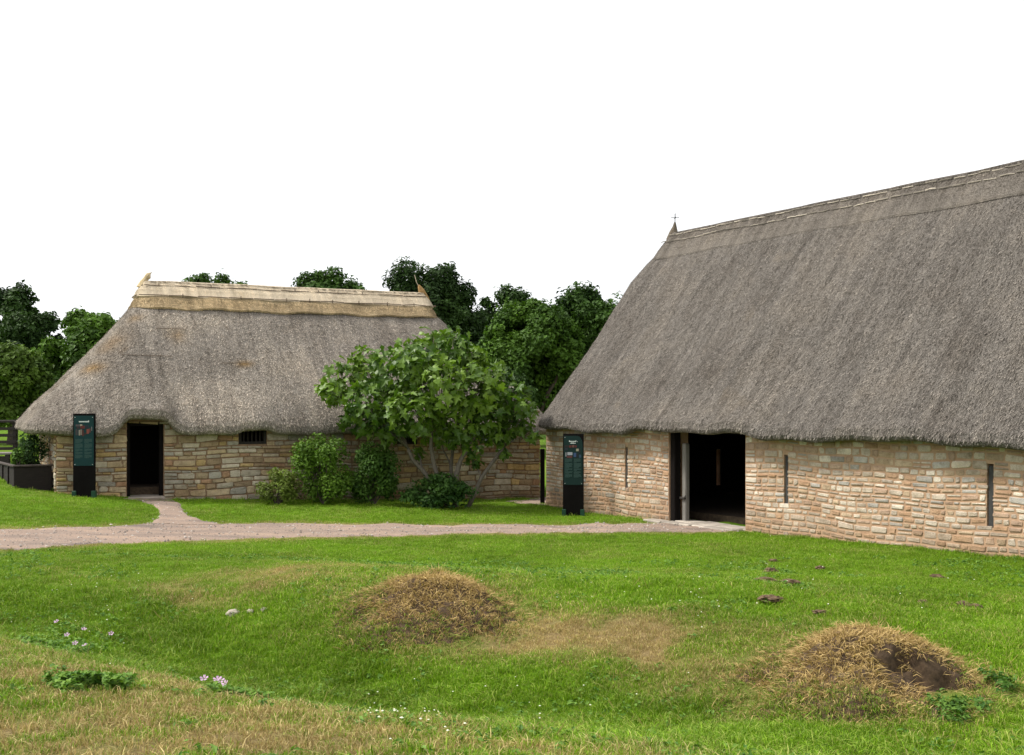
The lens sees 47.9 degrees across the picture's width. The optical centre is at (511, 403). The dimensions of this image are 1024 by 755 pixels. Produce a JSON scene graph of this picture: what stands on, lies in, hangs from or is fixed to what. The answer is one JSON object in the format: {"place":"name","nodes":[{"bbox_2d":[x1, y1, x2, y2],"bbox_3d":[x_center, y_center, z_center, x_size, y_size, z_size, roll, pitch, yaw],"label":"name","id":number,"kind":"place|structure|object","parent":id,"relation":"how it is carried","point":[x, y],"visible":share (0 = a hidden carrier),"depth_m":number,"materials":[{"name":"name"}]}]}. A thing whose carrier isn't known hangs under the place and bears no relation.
{"place":"outdoors","nodes":[
{"label":"outdoors","id":0,"kind":"place"},
{"bbox_2d":[124,498,216,524],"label":"path","id":1,"kind":"structure","parent":0,"point":[169,512],"depth_m":25.29,"materials":[{"name":"beige gravel"}]},
{"bbox_2d":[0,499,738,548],"bbox_3d":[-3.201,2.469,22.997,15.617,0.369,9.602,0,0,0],"label":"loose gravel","id":2,"kind":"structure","parent":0,"point":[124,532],"depth_m":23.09,"materials":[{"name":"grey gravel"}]},
{"bbox_2d":[0,523,744,549],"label":"path","id":3,"kind":"structure","parent":0,"point":[111,537],"depth_m":22.73,"materials":[{"name":"beige gravel"}]},
{"bbox_2d":[0,416,1023,754],"bbox_3d":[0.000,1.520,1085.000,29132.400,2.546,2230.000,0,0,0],"label":"ground","id":4,"kind":"structure","parent":0,"point":[112,746],"depth_m":12.05,"materials":[{"name":"green plant"}]},
{"bbox_2d":[0,420,17,462],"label":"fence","id":5,"kind":"object","parent":4,"relation":"on","point":[6,457],"visible":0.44,"depth_m":32.72,"materials":[{"name":"grey wood"}]},
{"bbox_2d":[0,279,39,383],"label":"background tree","id":6,"kind":"object","parent":4,"relation":"on","point":[14,299],"visible":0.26,"depth_m":49.65,"materials":[{"name":"green plant"}]},
{"bbox_2d":[0,461,53,490],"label":"timber planter","id":7,"kind":"object","parent":4,"relation":"on","point":[38,477],"visible":0.71,"depth_m":27.81,"materials":[{"name":"wood"}]},
{"bbox_2d":[10,447,26,464],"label":"planter plant","id":8,"kind":"object","parent":7,"relation":"in","point":[17,456],"visible":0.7,"depth_m":28.56,"materials":[{"name":"green plant"}]},
{"bbox_2d":[17,432,49,464],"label":"planter plant","id":9,"kind":"object","parent":7,"relation":"in","point":[28,446],"visible":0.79,"depth_m":28.78,"materials":[{"name":"green plant"}]},
{"bbox_2d":[0,340,55,444],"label":"background tree","id":10,"kind":"object","parent":4,"relation":"on","point":[26,376],"visible":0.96,"depth_m":39.40,"materials":[{"name":"green plant"}]},
{"bbox_2d":[0,307,63,380],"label":"background tree","id":11,"kind":"object","parent":4,"relation":"on","point":[18,328],"visible":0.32,"depth_m":46.25,"materials":[{"name":"green plant"}]},
{"bbox_2d":[20,619,83,635],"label":"mallow clump","id":12,"kind":"object","parent":4,"relation":"on","point":[64,630],"visible":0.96,"depth_m":12.69,"materials":[{"name":"green plant"}]},
{"bbox_2d":[16,627,131,652],"bbox_3d":[-4.587,2.367,11.615,0.870,0.465,2.286,0,0,0],"label":"mallow clump","id":13,"kind":"object","parent":4,"relation":"on","point":[55,643],"visible":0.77,"depth_m":11.75,"materials":[{"name":"green plant"}]},
{"bbox_2d":[30,306,119,382],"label":"background tree","id":14,"kind":"object","parent":4,"relation":"on","point":[84,332],"visible":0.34,"depth_m":42.83,"materials":[{"name":"green plant"}]},
{"bbox_2d":[72,413,96,497],"bbox_3d":[-10.085,1.229,27.195,0.544,2.000,0.150,0,0,-6],"label":"information sign","id":15,"kind":"object","parent":4,"relation":"on","point":[84,455],"visible":0.98,"depth_m":27.15,"materials":[{"name":"teal metal"}]},
{"bbox_2d":[41,663,150,692],"bbox_3d":[-2.597,1.705,7.056,0.688,0.186,0.646,0,0,0],"label":"mallow clump","id":16,"kind":"object","parent":4,"relation":"on","point":[62,679],"visible":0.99,"depth_m":7.09,"materials":[{"name":"green plant"}]},
{"bbox_2d":[181,268,247,284],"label":"background tree","id":17,"kind":"object","parent":4,"relation":"on","point":[202,277],"visible":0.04,"depth_m":61.54,"materials":[{"name":"green plant"}]},
{"bbox_2d":[226,609,239,616],"bbox_3d":[-3.159,2.376,13.084,0.179,0.099,0.155,0,0,-40],"label":"loose stone","id":18,"kind":"object","parent":4,"relation":"on","point":[230,611],"visible":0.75,"depth_m":13.03,"materials":[{"name":"stone"}]},
{"bbox_2d":[200,675,281,700],"bbox_3d":[-1.923,2.019,8.090,0.545,0.320,0.720,0,0,0],"label":"mallow clump","id":19,"kind":"object","parent":4,"relation":"on","point":[220,686],"visible":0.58,"depth_m":8.06,"materials":[{"name":"green plant"}]},
{"bbox_2d":[253,467,301,504],"bbox_3d":[-5.808,2.064,28.592,1.174,1.007,1.097,0,0,0],"label":"shrub","id":20,"kind":"object","parent":4,"relation":"on","point":[280,479],"visible":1,"depth_m":28.45,"materials":[{"name":"green plant"}]},
{"bbox_2d":[14,272,545,499],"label":"thatched cottage","id":21,"kind":"structure","parent":4,"relation":"on","point":[186,390],"depth_m":30.18,"materials":[{"name":"stone"}]},
{"bbox_2d":[239,430,265,443],"bbox_3d":[-6.707,0.820,29.750,0.710,0.436,0.120,0,0,-26],"label":"window","id":22,"kind":"structure","parent":21,"relation":"in","point":[263,441],"depth_m":29.74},
{"bbox_2d":[397,436,416,443],"bbox_3d":[-2.898,0.885,31.596,0.570,0.466,0.120,0,0,-26],"label":"window","id":23,"kind":"structure","parent":21,"relation":"in","point":[408,442],"depth_m":31.61,"materials":[{"name":"black"}]},
{"bbox_2d":[288,432,354,503],"bbox_3d":[-4.735,1.656,28.991,1.746,1.870,1.385,0,0,18],"label":"shrub","id":24,"kind":"object","parent":4,"relation":"on","point":[330,483],"visible":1,"depth_m":28.85,"materials":[{"name":"green plant"}]},
{"bbox_2d":[291,266,366,289],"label":"background tree","id":25,"kind":"object","parent":4,"relation":"on","point":[320,279],"visible":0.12,"depth_m":61.33,"materials":[{"name":"green plant"}]},
{"bbox_2d":[347,437,402,503],"bbox_3d":[-3.465,1.729,29.220,1.552,1.760,1.282,0,0,42],"label":"shrub","id":26,"kind":"object","parent":4,"relation":"on","point":[377,469],"visible":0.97,"depth_m":28.96,"materials":[{"name":"green plant"}]},
{"bbox_2d":[313,325,542,506],"bbox_3d":[-2.120,0.400,28.999,5.881,4.813,3.618,0,0,0],"label":"fig tree","id":27,"kind":"object","parent":4,"relation":"on","point":[411,368],"visible":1,"depth_m":28.81,"materials":[{"name":"green plant"}]},
{"bbox_2d":[311,563,555,660],"bbox_3d":[-0.871,2.265,12.599,2.773,0.992,2.290,0,0,0],"label":"grass mound","id":28,"kind":"object","parent":4,"relation":"on","point":[430,595],"depth_m":12.30,"materials":[{"name":"beige plant"}]},
{"bbox_2d":[381,256,490,365],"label":"background tree","id":29,"kind":"object","parent":4,"relation":"on","point":[452,299],"visible":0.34,"depth_m":54.44,"materials":[{"name":"green plant"}]},
{"bbox_2d":[397,471,478,509],"bbox_3d":[-1.845,2.176,28.810,2.059,0.993,1.803,0,0,0],"label":"shrub","id":30,"kind":"object","parent":4,"relation":"on","point":[444,486],"visible":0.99,"depth_m":28.53,"materials":[{"name":"green plant"}]},
{"bbox_2d":[11,497,974,738],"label":"clover flowers","id":31,"kind":"object","parent":4,"relation":"on","point":[485,685],"visible":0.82,"depth_m":10.00,"materials":[{"name":"white plant"}]},
{"bbox_2d":[472,283,531,342],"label":"background tree","id":32,"kind":"object","parent":4,"relation":"on","point":[503,293],"visible":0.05,"depth_m":60.00,"materials":[{"name":"green plant"}]},
{"bbox_2d":[0,547,1023,754],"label":"lawn weeds","id":33,"kind":"object","parent":4,"relation":"on","point":[365,714],"visible":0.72,"depth_m":12.38,"materials":[{"name":"green plant"}]},
{"bbox_2d":[502,365,538,401],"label":"background tree","id":34,"kind":"object","parent":4,"relation":"on","point":[519,377],"visible":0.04,"depth_m":46.34,"materials":[{"name":"green plant"}]},
{"bbox_2d":[474,297,584,413],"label":"background tree","id":35,"kind":"object","parent":4,"relation":"on","point":[543,334],"visible":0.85,"depth_m":48.83,"materials":[{"name":"green plant"}]},
{"bbox_2d":[540,449,544,502],"bbox_3d":[0.816,2.056,30.900,0.120,1.700,0.120,0,0,0],"label":"gate post","id":36,"kind":"object","parent":4,"relation":"on","point":[542,475],"visible":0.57,"depth_m":30.84,"materials":[{"name":"black wood"}]},
{"bbox_2d":[562,434,584,515],"bbox_3d":[1.478,1.720,27.795,0.544,2.000,0.150,0,0,6],"label":"information sign","id":37,"kind":"object","parent":4,"relation":"on","point":[573,474],"visible":0.98,"depth_m":27.75,"materials":[{"name":"teal metal"}]},
{"bbox_2d":[549,280,622,360],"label":"background tree","id":38,"kind":"object","parent":4,"relation":"on","point":[588,310],"visible":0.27,"depth_m":50.60,"materials":[{"name":"green plant"}]},
{"bbox_2d":[754,576,777,581],"bbox_3d":[3.046,2.157,13.962,0.375,0.128,0.228,0,0,20],"label":"molehill","id":39,"kind":"object","parent":4,"relation":"on","point":[768,578],"visible":0.41,"depth_m":13.92,"materials":[{"name":"brown soil"}]},
{"bbox_2d":[758,594,782,602],"bbox_3d":[2.765,2.087,12.312,0.245,0.102,0.242,0,0,39],"label":"molehill","id":40,"kind":"object","parent":4,"relation":"on","point":[770,597],"visible":0.85,"depth_m":12.25,"materials":[{"name":"brown soil"}]},
{"bbox_2d":[763,567,778,571],"bbox_3d":[3.722,2.405,16.541,0.190,0.114,0.312,0,0,45],"label":"molehill","id":41,"kind":"object","parent":4,"relation":"on","point":[768,569],"visible":0.52,"depth_m":16.49,"materials":[{"name":"brown soil"}]},
{"bbox_2d":[538,159,1023,557],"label":"thatched barn","id":42,"kind":"structure","parent":4,"relation":"on","point":[849,368],"depth_m":23.09,"materials":[{"name":"stone"}]},
{"bbox_2d":[626,448,627,487],"bbox_3d":[2.753,1.540,27.298,0.050,0.970,0.102,0,0,-30],"label":"slit window","id":43,"kind":"structure","parent":42,"relation":"in","point":[627,448],"depth_m":27.32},
{"bbox_2d":[786,456,787,503],"bbox_3d":[5.433,1.530,22.679,0.050,0.990,0.112,0,0,-30],"label":"slit window","id":44,"kind":"structure","parent":42,"relation":"in","point":[786,456],"depth_m":22.69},
{"bbox_2d":[989,466,993,527],"bbox_3d":[7.772,1.505,18.649,0.050,1.000,0.122,0,0,-30],"label":"slit window","id":45,"kind":"structure","parent":42,"relation":"in","point":[991,468],"depth_m":18.64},
{"bbox_2d":[779,578,799,584],"bbox_3d":[3.337,2.148,13.849,0.281,0.095,0.161,0,0,6],"label":"molehill","id":46,"kind":"object","parent":4,"relation":"on","point":[792,581],"visible":0.5,"depth_m":13.79,"materials":[{"name":"brown soil"}]},
{"bbox_2d":[812,609,826,613],"bbox_3d":[3.122,2.118,11.709,0.170,0.063,0.122,0,0,-16],"label":"molehill","id":47,"kind":"object","parent":4,"relation":"on","point":[817,611],"visible":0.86,"depth_m":11.68,"materials":[{"name":"brown soil"}]},
{"bbox_2d":[701,616,1023,727],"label":"grass mound","id":48,"kind":"object","parent":4,"relation":"on","point":[915,667],"depth_m":9.44,"materials":[{"name":"beige plant"}]},
{"bbox_2d":[929,574,945,578],"bbox_3d":[5.892,2.395,15.965,0.245,0.084,0.172,0,0,17],"label":"molehill","id":49,"kind":"object","parent":4,"relation":"on","point":[937,575],"visible":0.56,"depth_m":15.93,"materials":[{"name":"brown soil"}]},
{"bbox_2d":[924,688,994,723],"bbox_3d":[3.423,2.308,8.789,0.472,0.141,0.629,0,0,0],"label":"mallow clump","id":50,"kind":"object","parent":4,"relation":"on","point":[956,702],"visible":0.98,"depth_m":8.77,"materials":[{"name":"green plant"}]},
{"bbox_2d":[955,600,969,605],"bbox_3d":[4.968,2.206,12.687,0.159,0.076,0.208,0,0,-31],"label":"molehill","id":51,"kind":"object","parent":4,"relation":"on","point":[964,603],"visible":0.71,"depth_m":12.65,"materials":[{"name":"brown soil"}]},
{"bbox_2d":[977,665,1019,692],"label":"mallow clump","id":52,"kind":"object","parent":4,"relation":"on","point":[1002,679],"visible":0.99,"depth_m":9.47,"materials":[{"name":"green plant"}]},
{"bbox_2d":[0,0,1023,343],"label":"sky","id":53,"kind":"structure","parent":0,"point":[541,147],"materials":[{"name":"white"}]},
{"bbox_2d":[510,497,548,505],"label":"path","id":54,"kind":"structure","parent":0,"point":[536,500],"depth_m":31.63,"materials":[{"name":"beige gravel"}]}
]}

